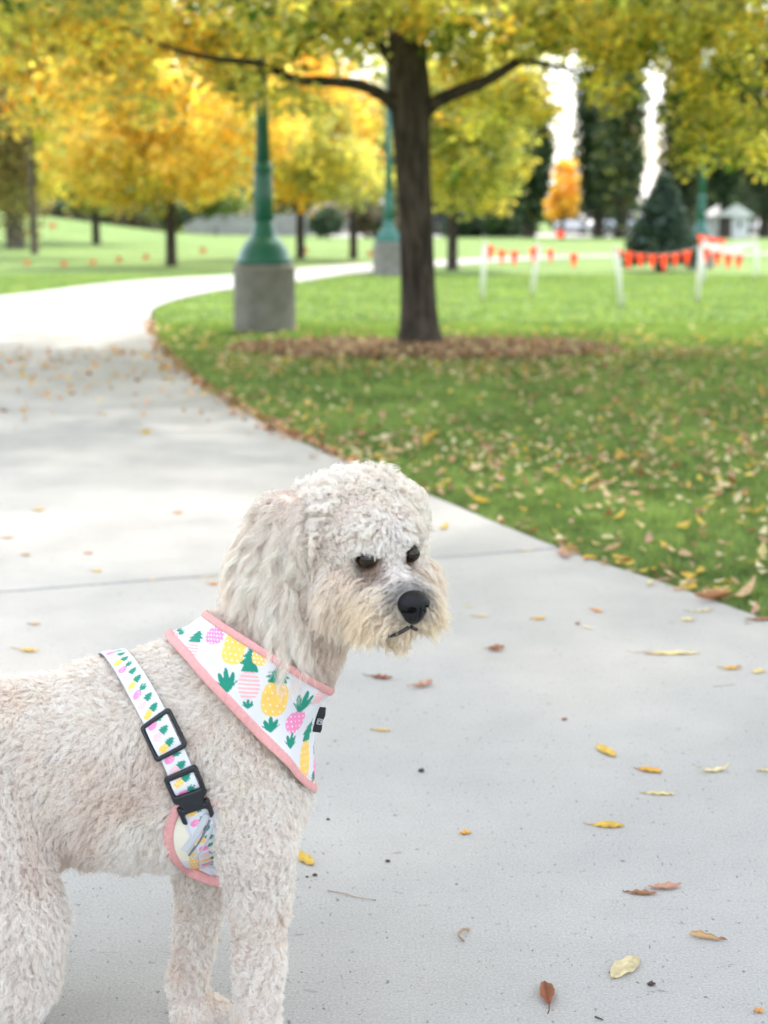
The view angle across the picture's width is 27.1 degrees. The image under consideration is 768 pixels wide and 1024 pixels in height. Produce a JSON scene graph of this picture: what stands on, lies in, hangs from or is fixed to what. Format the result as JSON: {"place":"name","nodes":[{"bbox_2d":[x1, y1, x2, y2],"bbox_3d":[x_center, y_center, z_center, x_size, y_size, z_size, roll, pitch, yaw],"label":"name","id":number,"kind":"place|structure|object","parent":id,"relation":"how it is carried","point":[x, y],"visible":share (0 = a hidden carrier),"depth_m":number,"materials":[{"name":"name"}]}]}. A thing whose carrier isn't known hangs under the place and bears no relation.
{"place":"outdoors","nodes":[
{"label":"outdoors","id":0,"kind":"place"},
{"bbox_2d":[307,202,370,233],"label":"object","id":1,"kind":"structure","parent":0,"point":[344,231],"depth_m":110.79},
{"bbox_2d":[0,253,767,1023],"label":"path","id":2,"kind":"structure","parent":0,"point":[530,879],"depth_m":3.12,"materials":[{"name":"concrete"}]},
{"bbox_2d":[11,647,38,650],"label":"fallen leaf","id":3,"kind":"object","parent":2,"relation":"on","point":[30,649],"visible":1,"depth_m":3.75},
{"bbox_2d":[0,346,265,433],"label":"leaf litter","id":4,"kind":"object","parent":2,"relation":"on","point":[23,410],"visible":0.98,"depth_m":10.36,"materials":[{"name":"plant"}]},
{"bbox_2d":[0,458,453,1023],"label":"dog","id":5,"kind":"object","parent":2,"relation":"on","point":[322,572],"visible":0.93,"depth_m":1.85},
{"bbox_2d":[98,610,334,886],"bbox_3d":[-0.207,0.280,1.939,0.298,0.340,0.226,0,10,0],"label":"dog harness","id":6,"kind":"object","parent":5,"relation":"attached to","point":[225,662],"visible":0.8,"depth_m":1.84,"materials":[{"name":"fabric"}]},
{"bbox_2d":[297,850,313,863],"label":"fallen leaf","id":7,"kind":"object","parent":2,"relation":"on","point":[306,858],"visible":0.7,"depth_m":2.53,"materials":[{"name":"plant"}]},
{"bbox_2d":[327,890,373,899],"bbox_3d":[-0.050,0.576,2.392,0.081,0.002,0.006,5,11,25],"label":"dry stem","id":8,"kind":"object","parent":2,"relation":"on","point":[349,894],"visible":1,"depth_m":2.39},
{"bbox_2d":[362,673,391,677],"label":"fallen leaf","id":9,"kind":"object","parent":2,"relation":"on","point":[379,675],"visible":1,"depth_m":3.53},
{"bbox_2d":[406,679,432,685],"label":"fallen leaf","id":10,"kind":"object","parent":2,"relation":"on","point":[423,683],"visible":1,"depth_m":3.48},
{"bbox_2d":[457,928,469,941],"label":"dry stem","id":11,"kind":"object","parent":2,"relation":"on","point":[461,930],"visible":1,"depth_m":2.26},
{"bbox_2d":[483,643,503,649],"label":"fallen leaf","id":12,"kind":"object","parent":2,"relation":"on","point":[497,646],"visible":1,"depth_m":3.76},
{"bbox_2d":[539,980,554,1013],"bbox_3d":[0.213,0.630,2.071,0.021,0.010,0.093,0,10,0],"label":"fallen leaf","id":13,"kind":"object","parent":2,"relation":"on","point":[547,991],"visible":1,"depth_m":2.08,"materials":[{"name":"plant"}]},
{"bbox_2d":[558,541,569,556],"bbox_3d":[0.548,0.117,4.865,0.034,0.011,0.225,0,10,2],"label":"fallen leaf","id":14,"kind":"object","parent":2,"relation":"on","point":[565,552],"visible":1,"depth_m":4.86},
{"bbox_2d":[582,554,597,558],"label":"fallen leaf","id":15,"kind":"object","parent":2,"relation":"on","point":[590,556],"visible":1,"depth_m":4.76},
{"bbox_2d":[583,821,624,826],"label":"fallen leaf","id":16,"kind":"object","parent":2,"relation":"on","point":[608,823],"visible":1,"depth_m":2.66,"materials":[{"name":"plant"}]},
{"bbox_2d":[596,742,615,755],"bbox_3d":[0.423,0.454,3.044,0.026,0.005,0.079,-4,11,-19],"label":"fallen leaf","id":17,"kind":"object","parent":2,"relation":"on","point":[603,748],"visible":1,"depth_m":3.05,"materials":[{"name":"plant"}]},
{"bbox_2d":[610,955,639,978],"bbox_3d":[0.326,0.617,2.160,0.032,0.005,0.082,7,12,33],"label":"fallen leaf","id":18,"kind":"object","parent":2,"relation":"on","point":[623,966],"visible":1,"depth_m":2.16,"materials":[{"name":"plant"}]},
{"bbox_2d":[622,889,656,894],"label":"fallen leaf","id":19,"kind":"object","parent":2,"relation":"on","point":[644,891],"visible":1,"depth_m":2.40,"materials":[{"name":"plant"}]},
{"bbox_2d":[634,766,662,771],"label":"fallen leaf","id":20,"kind":"object","parent":2,"relation":"on","point":[651,769],"visible":1,"depth_m":2.94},
{"bbox_2d":[638,791,675,794],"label":"fallen leaf","id":21,"kind":"object","parent":2,"relation":"on","point":[660,792],"visible":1,"depth_m":2.82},
{"bbox_2d":[627,650,698,654],"bbox_3d":[0.656,0.329,3.728,0.173,0.006,0.024,0,10,0],"label":"fallen leaf","id":22,"kind":"object","parent":2,"relation":"on","point":[669,653],"visible":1,"depth_m":3.73,"materials":[{"name":"plant"}]},
{"bbox_2d":[647,881,681,888],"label":"fallen leaf","id":23,"kind":"object","parent":2,"relation":"on","point":[667,885],"visible":1,"depth_m":2.42,"materials":[{"name":"plant"}]},
{"bbox_2d":[680,617,694,620],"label":"fallen leaf","id":24,"kind":"object","parent":2,"relation":"on","point":[686,618],"visible":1,"depth_m":4.05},
{"bbox_2d":[689,930,726,939],"bbox_3d":[0.458,0.598,2.249,0.054,0.010,0.010,3,11,18],"label":"fallen leaf","id":25,"kind":"object","parent":2,"relation":"on","point":[700,933],"visible":1,"depth_m":2.25,"materials":[{"name":"plant"}]},
{"bbox_2d":[697,763,728,771],"bbox_3d":[0.606,0.471,2.933,0.066,0.013,0.017,-3,11,-16],"label":"fallen leaf","id":26,"kind":"object","parent":2,"relation":"on","point":[716,769],"visible":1,"depth_m":2.94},
{"bbox_2d":[718,665,739,668],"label":"fallen leaf","id":27,"kind":"object","parent":2,"relation":"on","point":[732,666],"visible":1,"depth_m":3.61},
{"bbox_2d":[744,616,767,619],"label":"fallen leaf","id":28,"kind":"object","parent":2,"relation":"on","point":[761,618],"visible":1,"depth_m":4.05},
{"bbox_2d":[752,668,764,672],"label":"fallen leaf","id":29,"kind":"object","parent":2,"relation":"on","point":[760,670],"visible":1,"depth_m":3.58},
{"bbox_2d":[0,212,767,616],"bbox_3d":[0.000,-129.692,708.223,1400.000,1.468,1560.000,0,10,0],"label":"ground","id":30,"kind":"structure","parent":0,"point":[74,248],"depth_m":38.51,"materials":[{"name":"plant"}]},
{"bbox_2d":[0,56,63,247],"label":"willow tree","id":31,"kind":"object","parent":30,"relation":"on","point":[14,193],"visible":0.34,"depth_m":53.13,"materials":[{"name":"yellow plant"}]},
{"bbox_2d":[1,151,63,212],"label":"tree","id":32,"kind":"object","parent":30,"relation":"on","point":[50,197],"depth_m":123.82,"materials":[{"name":"yellow plant"}]},
{"bbox_2d":[12,65,66,253],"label":"birch tree","id":33,"kind":"object","parent":30,"relation":"on","point":[31,142],"visible":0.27,"depth_m":46.89,"materials":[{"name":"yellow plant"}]},
{"bbox_2d":[0,8,126,146],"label":"maple tree","id":34,"kind":"object","parent":30,"relation":"on","point":[14,71],"visible":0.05,"depth_m":42.17,"materials":[{"name":"yellow plant"}]},
{"bbox_2d":[38,199,91,221],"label":"shrub","id":35,"kind":"object","parent":30,"relation":"on","point":[58,209],"visible":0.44,"depth_m":93.61,"materials":[{"name":"green plant"}]},
{"bbox_2d":[0,106,148,243],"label":"maple tree","id":36,"kind":"object","parent":30,"relation":"on","point":[95,212],"visible":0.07,"depth_m":60.46,"materials":[{"name":"yellow plant"}]},
{"bbox_2d":[41,203,165,230],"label":"fence","id":37,"kind":"object","parent":30,"relation":"on","point":[153,227],"visible":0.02,"depth_m":102.33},
{"bbox_2d":[89,202,156,228],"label":"shrub","id":38,"kind":"object","parent":30,"relation":"on","point":[134,220],"visible":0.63,"depth_m":93.67,"materials":[{"name":"green plant"}]},
{"bbox_2d":[142,196,197,231],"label":"shrub","id":39,"kind":"object","parent":30,"relation":"on","point":[182,211],"visible":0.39,"depth_m":87.89,"materials":[{"name":"green plant"}]},
{"bbox_2d":[24,43,320,265],"bbox_3d":[-4.589,-7.972,34.903,6.419,5.180,5.568,0,10,0],"label":"maple tree","id":40,"kind":"object","parent":30,"relation":"on","point":[112,144],"visible":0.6,"depth_m":33.50,"materials":[{"name":"yellow plant"}]},
{"bbox_2d":[141,78,209,232],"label":"tree","id":41,"kind":"object","parent":30,"relation":"on","point":[181,229],"visible":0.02,"depth_m":121.76,"materials":[{"name":"yellow plant"}]},
{"bbox_2d":[190,184,250,234],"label":"shrub","id":42,"kind":"object","parent":30,"relation":"on","point":[230,203],"visible":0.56,"depth_m":89.87,"materials":[{"name":"green plant"}]},
{"bbox_2d":[188,85,252,225],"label":"tree","id":43,"kind":"object","parent":30,"relation":"on","point":[226,186],"visible":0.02,"depth_m":124.31,"materials":[{"name":"yellow plant"}]},
{"bbox_2d":[185,214,307,235],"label":"fence","id":44,"kind":"object","parent":30,"relation":"on","point":[234,225],"visible":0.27,"depth_m":98.41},
{"bbox_2d":[214,117,305,226],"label":"tree","id":45,"kind":"object","parent":30,"relation":"on","point":[278,211],"visible":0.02,"depth_m":115.83,"materials":[{"name":"yellow plant"}]},
{"bbox_2d":[233,3,296,333],"bbox_3d":[-1.101,-3.946,14.327,0.584,4.730,0.584,0,10,0],"label":"lamp post","id":46,"kind":"object","parent":30,"relation":"on","point":[264,282],"visible":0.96,"depth_m":14.45,"materials":[{"name":"metal"}]},
{"bbox_2d":[207,46,385,258],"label":"maple tree","id":47,"kind":"object","parent":30,"relation":"on","point":[363,109],"visible":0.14,"depth_m":41.29,"materials":[{"name":"yellow plant"}]},
{"bbox_2d":[276,191,334,233],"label":"tree","id":48,"kind":"object","parent":30,"relation":"on","point":[308,206],"visible":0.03,"depth_m":116.70,"materials":[{"name":"green plant"}]},
{"bbox_2d":[305,204,348,238],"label":"shrub","id":49,"kind":"object","parent":30,"relation":"on","point":[327,222],"visible":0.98,"depth_m":85.89,"materials":[{"name":"green plant"}]},
{"bbox_2d":[269,96,396,258],"bbox_3d":[-1.325,-8.380,40.136,3.586,4.094,4.897,0,10,0],"label":"maple tree","id":50,"kind":"object","parent":30,"relation":"on","point":[343,178],"visible":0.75,"depth_m":38.91,"materials":[{"name":"yellow plant"}]},
{"bbox_2d":[333,75,382,211],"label":"tree","id":51,"kind":"object","parent":30,"relation":"on","point":[374,205],"visible":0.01,"depth_m":133.19,"materials":[{"name":"yellow plant"}]},
{"bbox_2d":[344,201,398,237],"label":"shrub","id":52,"kind":"object","parent":30,"relation":"on","point":[368,219],"visible":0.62,"depth_m":87.83,"materials":[{"name":"green plant"}]},
{"bbox_2d":[359,65,397,211],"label":"tree","id":53,"kind":"object","parent":30,"relation":"on","point":[382,79],"visible":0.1,"depth_m":116.64,"materials":[{"name":"yellow plant"}]},
{"bbox_2d":[0,0,767,343],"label":"maple tree","id":54,"kind":"object","parent":30,"relation":"on","point":[620,38],"visible":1,"depth_m":12.07,"materials":[{"name":"yellow plant"}]},
{"bbox_2d":[373,33,399,276],"bbox_3d":[0.083,-6.609,28.836,0.584,4.730,0.584,0,10,0],"label":"lamp post","id":55,"kind":"object","parent":30,"relation":"on","point":[386,252],"visible":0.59,"depth_m":28.94,"materials":[{"name":"metal"}]},
{"bbox_2d":[398,214,485,234],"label":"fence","id":56,"kind":"object","parent":30,"relation":"on","point":[439,219],"visible":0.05,"depth_m":104.29,"materials":[{"name":"grey"}]},
{"bbox_2d":[431,83,473,215],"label":"tree","id":57,"kind":"object","parent":30,"relation":"on","point":[434,205],"visible":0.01,"depth_m":119.05,"materials":[{"name":"green plant"}]},
{"bbox_2d":[150,254,767,619],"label":"soil edge","id":58,"kind":"object","parent":30,"relation":"on","point":[433,495],"visible":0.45,"depth_m":5.69,"materials":[{"name":"soil"}]},
{"bbox_2d":[142,318,359,462],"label":"leaf litter","id":59,"kind":"object","parent":58,"relation":"on","point":[196,379],"visible":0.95,"depth_m":8.75,"materials":[{"name":"plant"}]},
{"bbox_2d":[679,582,697,589],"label":"fallen leaf","id":60,"kind":"object","parent":58,"relation":"on","point":[691,584],"visible":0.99,"depth_m":4.41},
{"bbox_2d":[154,324,767,348],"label":"leaf litter","id":61,"kind":"object","parent":30,"relation":"on","point":[623,339],"visible":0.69,"depth_m":13.50,"materials":[{"name":"plant"}]},
{"bbox_2d":[436,211,489,237],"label":"shrub","id":62,"kind":"object","parent":30,"relation":"on","point":[475,227],"visible":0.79,"depth_m":92.78,"materials":[{"name":"green plant"}]},
{"bbox_2d":[169,346,767,613],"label":"leaf litter","id":63,"kind":"object","parent":30,"relation":"on","point":[762,549],"visible":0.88,"depth_m":7.97,"materials":[{"name":"plant"}]},
{"bbox_2d":[378,45,560,269],"bbox_3d":[1.732,-7.231,32.296,3.716,4.665,4.366,0,10,0],"label":"maple tree","id":64,"kind":"object","parent":30,"relation":"on","point":[459,162],"visible":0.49,"depth_m":31.23,"materials":[{"name":"green plant"}]},
{"bbox_2d":[465,485,474,495],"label":"fallen leaf","id":65,"kind":"object","parent":30,"relation":"on","point":[467,489],"visible":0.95,"depth_m":5.87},
{"bbox_2d":[472,496,489,501],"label":"fallen leaf","id":66,"kind":"object","parent":30,"relation":"on","point":[478,498],"visible":1,"depth_m":5.70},
{"bbox_2d":[480,242,487,299],"bbox_3d":[1.282,-3.072,20.493,0.099,0.786,0.074,0,10,0],"label":"stake","id":67,"kind":"object","parent":30,"relation":"on","point":[483,269],"visible":0.87,"depth_m":20.46,"materials":[{"name":"white plastic"}]},
{"bbox_2d":[487,245,767,271],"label":"flag string","id":68,"kind":"object","parent":67,"relation":"attached to","point":[640,257],"visible":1,"depth_m":20.12,"materials":[{"name":"fabric"}]},
{"bbox_2d":[463,66,512,228],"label":"poplar tree","id":69,"kind":"object","parent":30,"relation":"on","point":[483,213],"visible":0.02,"depth_m":97.70,"materials":[{"name":"green plant"}]},
{"bbox_2d":[483,208,522,236],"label":"shrub","id":70,"kind":"object","parent":30,"relation":"on","point":[503,226],"visible":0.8,"depth_m":94.65,"materials":[{"name":"green plant"}]},
{"bbox_2d":[501,82,560,237],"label":"poplar tree","id":71,"kind":"object","parent":30,"relation":"on","point":[529,207],"visible":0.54,"depth_m":89.44,"materials":[{"name":"green plant"}]},
{"bbox_2d":[508,71,557,232],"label":"tree","id":72,"kind":"object","parent":30,"relation":"on","point":[537,223],"depth_m":119.40,"materials":[{"name":"green plant"}]},
{"bbox_2d":[530,244,540,295],"bbox_3d":[2.064,-3.277,21.716,0.145,0.752,0.074,0,10,0],"label":"stake","id":73,"kind":"object","parent":30,"relation":"on","point":[534,274],"visible":0.87,"depth_m":21.69,"materials":[{"name":"white plastic"}]},
{"bbox_2d":[556,231,563,236],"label":"marker flag","id":74,"kind":"object","parent":30,"relation":"on","point":[559,233],"visible":0.87,"depth_m":61.08,"materials":[{"name":"orange plastic"}]},
{"bbox_2d":[543,157,582,238],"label":"orange tree","id":75,"kind":"object","parent":30,"relation":"on","point":[558,200],"visible":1,"depth_m":83.01,"materials":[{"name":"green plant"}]},
{"bbox_2d":[544,204,592,232],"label":"tree","id":76,"kind":"object","parent":30,"relation":"on","point":[550,222],"visible":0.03,"depth_m":125.38,"materials":[{"name":"green plant"}]},
{"bbox_2d":[566,53,615,236],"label":"poplar tree","id":77,"kind":"object","parent":30,"relation":"on","point":[585,118],"visible":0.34,"depth_m":93.31,"materials":[{"name":"green plant"}]},
{"bbox_2d":[588,484,599,490],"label":"fallen leaf","id":78,"kind":"object","parent":30,"relation":"on","point":[594,487],"visible":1,"depth_m":5.94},
{"bbox_2d":[604,542,621,550],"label":"fallen leaf","id":79,"kind":"object","parent":30,"relation":"on","point":[611,547],"visible":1,"depth_m":4.87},
{"bbox_2d":[613,247,623,306],"bbox_3d":[2.775,-2.753,18.849,0.152,0.756,0.074,0,10,0],"label":"stake","id":80,"kind":"object","parent":30,"relation":"on","point":[618,275],"visible":0.87,"depth_m":18.82,"materials":[{"name":"white plastic"}]},
{"bbox_2d":[589,54,653,237],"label":"poplar tree","id":81,"kind":"object","parent":30,"relation":"on","point":[619,140],"visible":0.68,"depth_m":87.37,"materials":[{"name":"green plant"}]},
{"bbox_2d":[593,119,650,232],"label":"tree","id":82,"kind":"object","parent":30,"relation":"on","point":[638,186],"visible":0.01,"depth_m":118.64,"materials":[{"name":"green plant"}]},
{"bbox_2d":[620,172,708,271],"bbox_3d":[5.580,-5.752,31.644,1.805,1.950,1.880,0,10,0],"label":"spruce tree","id":83,"kind":"object","parent":30,"relation":"on","point":[660,221],"visible":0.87,"depth_m":31.37,"materials":[{"name":"green plant"}]},
{"bbox_2d":[651,42,708,234],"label":"poplar tree","id":84,"kind":"object","parent":30,"relation":"on","point":[686,189],"visible":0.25,"depth_m":95.10,"materials":[{"name":"green plant"}]},
{"bbox_2d":[679,548,692,555],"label":"fallen leaf","id":85,"kind":"object","parent":30,"relation":"on","point":[684,552],"visible":1,"depth_m":4.79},
{"bbox_2d":[682,578,697,582],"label":"fallen leaf","id":86,"kind":"object","parent":30,"relation":"on","point":[693,580],"visible":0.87,"depth_m":4.42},
{"bbox_2d":[677,117,717,227],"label":"tree","id":87,"kind":"object","parent":30,"relation":"on","point":[707,202],"visible":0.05,"depth_m":120.18,"materials":[{"name":"green plant"}]},
{"bbox_2d":[695,245,703,301],"bbox_3d":[3.959,-2.968,19.996,0.088,0.761,0.074,0,10,0],"label":"stake","id":88,"kind":"object","parent":30,"relation":"on","point":[699,274],"visible":0.87,"depth_m":19.97,"materials":[{"name":"white plastic"}]},
{"bbox_2d":[695,566,704,571],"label":"fallen leaf","id":89,"kind":"object","parent":30,"relation":"on","point":[700,569],"visible":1,"depth_m":4.61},
{"bbox_2d":[686,49,715,268],"bbox_3d":[6.701,-7.450,33.419,0.584,4.730,0.584,0,10,0],"label":"lamp post","id":90,"kind":"object","parent":30,"relation":"on","point":[701,227],"visible":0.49,"depth_m":33.53,"materials":[{"name":"metal"}]},
{"bbox_2d":[702,238,705,281],"bbox_3d":[5.222,-4.079,26.008,0.094,0.776,0.074,0,10,0],"label":"stake","id":91,"kind":"object","parent":30,"relation":"on","point":[704,265],"visible":0.67,"depth_m":26.00,"materials":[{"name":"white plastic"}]},
{"bbox_2d":[697,233,756,244],"bbox_3d":[5.988,-4.671,27.440,0.125,0.246,3.505,6,12,28],"label":"flag string","id":92,"kind":"object","parent":91,"relation":"attached to","point":[713,240],"visible":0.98,"depth_m":26.44,"materials":[{"name":"orange plastic"}]},
{"bbox_2d":[706,240,756,252],"bbox_3d":[6.005,-4.581,27.489,0.027,0.189,3.475,5,12,27],"label":"banner","id":93,"kind":"object","parent":92,"relation":"hanging from","point":[723,248],"visible":0.88,"depth_m":27.39,"materials":[{"name":"fabric"}]},
{"bbox_2d":[694,590,732,598],"bbox_3d":[0.877,0.222,4.244,0.111,0.021,0.037,-2,11,-12],"label":"fallen leaf","id":94,"kind":"object","parent":30,"relation":"on","point":[708,594],"visible":1,"depth_m":4.24,"materials":[{"name":"plant"}]},
{"bbox_2d":[706,585,728,590],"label":"fallen leaf","id":95,"kind":"object","parent":30,"relation":"on","point":[722,588],"visible":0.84,"depth_m":4.29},
{"bbox_2d":[717,481,729,486],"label":"fallen leaf","id":96,"kind":"object","parent":30,"relation":"on","point":[723,483],"visible":0.96,"depth_m":6.02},
{"bbox_2d":[689,32,761,237],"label":"poplar tree","id":97,"kind":"object","parent":30,"relation":"on","point":[725,185],"visible":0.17,"depth_m":89.39,"materials":[{"name":"green plant"}]},
{"bbox_2d":[706,203,754,237],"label":"garden building","id":98,"kind":"structure","parent":30,"relation":"on","point":[739,214],"depth_m":90.59,"materials":[{"name":"white"}]},
{"bbox_2d":[709,172,760,234],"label":"shrub","id":99,"kind":"object","parent":30,"relation":"on","point":[743,199],"visible":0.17,"depth_m":105.53,"materials":[{"name":"green plant"}]},
{"bbox_2d":[721,575,754,599],"bbox_3d":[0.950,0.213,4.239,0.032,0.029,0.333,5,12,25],"label":"fallen leaf","id":100,"kind":"object","parent":30,"relation":"on","point":[746,589],"visible":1,"depth_m":4.31,"materials":[{"name":"plant"}]},
{"bbox_2d":[732,17,767,237],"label":"poplar tree","id":101,"kind":"object","parent":30,"relation":"on","point":[755,188],"visible":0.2,"depth_m":91.59,"materials":[{"name":"green plant"}]},
{"bbox_2d":[754,243,758,276],"bbox_3d":[6.602,-4.432,28.252,0.072,0.658,0.072,-10,15,-44],"label":"stake","id":102,"kind":"object","parent":30,"relation":"on","point":[756,259],"visible":0.87,"depth_m":28.22,"materials":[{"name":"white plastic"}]},
{"bbox_2d":[758,525,767,533],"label":"fallen leaf","id":103,"kind":"object","parent":30,"relation":"on","point":[764,530],"visible":1,"depth_m":5.14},
{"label":"mulch bed","id":104,"kind":"structure","parent":30,"relation":"on","visible":0},
{"bbox_2d":[226,333,619,360],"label":"leaf mulch","id":105,"kind":"object","parent":104,"relation":"on","point":[480,346],"visible":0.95,"depth_m":12.26,"materials":[{"name":"plant"}]},
{"bbox_2d":[27,0,766,220],"label":"sky","id":106,"kind":"structure","parent":0,"point":[565,99],"materials":[{"name":"white"}]},
{"bbox_2d":[310,233,757,236],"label":"road","id":107,"kind":"structure","parent":0,"point":[536,235],"depth_m":103.28,"materials":[{"name":"asphalt"}]},
{"bbox_2d":[553,212,591,234],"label":"parked car","id":108,"kind":"object","parent":107,"relation":"on","point":[572,224],"visible":0.38,"depth_m":109.50,"materials":[{"name":"white paint"}]},
{"bbox_2d":[605,212,642,235],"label":"parked car","id":109,"kind":"object","parent":107,"relation":"on","point":[630,220],"visible":0.16,"depth_m":102.09,"materials":[{"name":"silver metal"}]},
{"bbox_2d":[748,216,759,234],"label":"parked car","id":110,"kind":"object","parent":107,"relation":"on","point":[753,227],"visible":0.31,"depth_m":108.41,"materials":[{"name":"white paint"}]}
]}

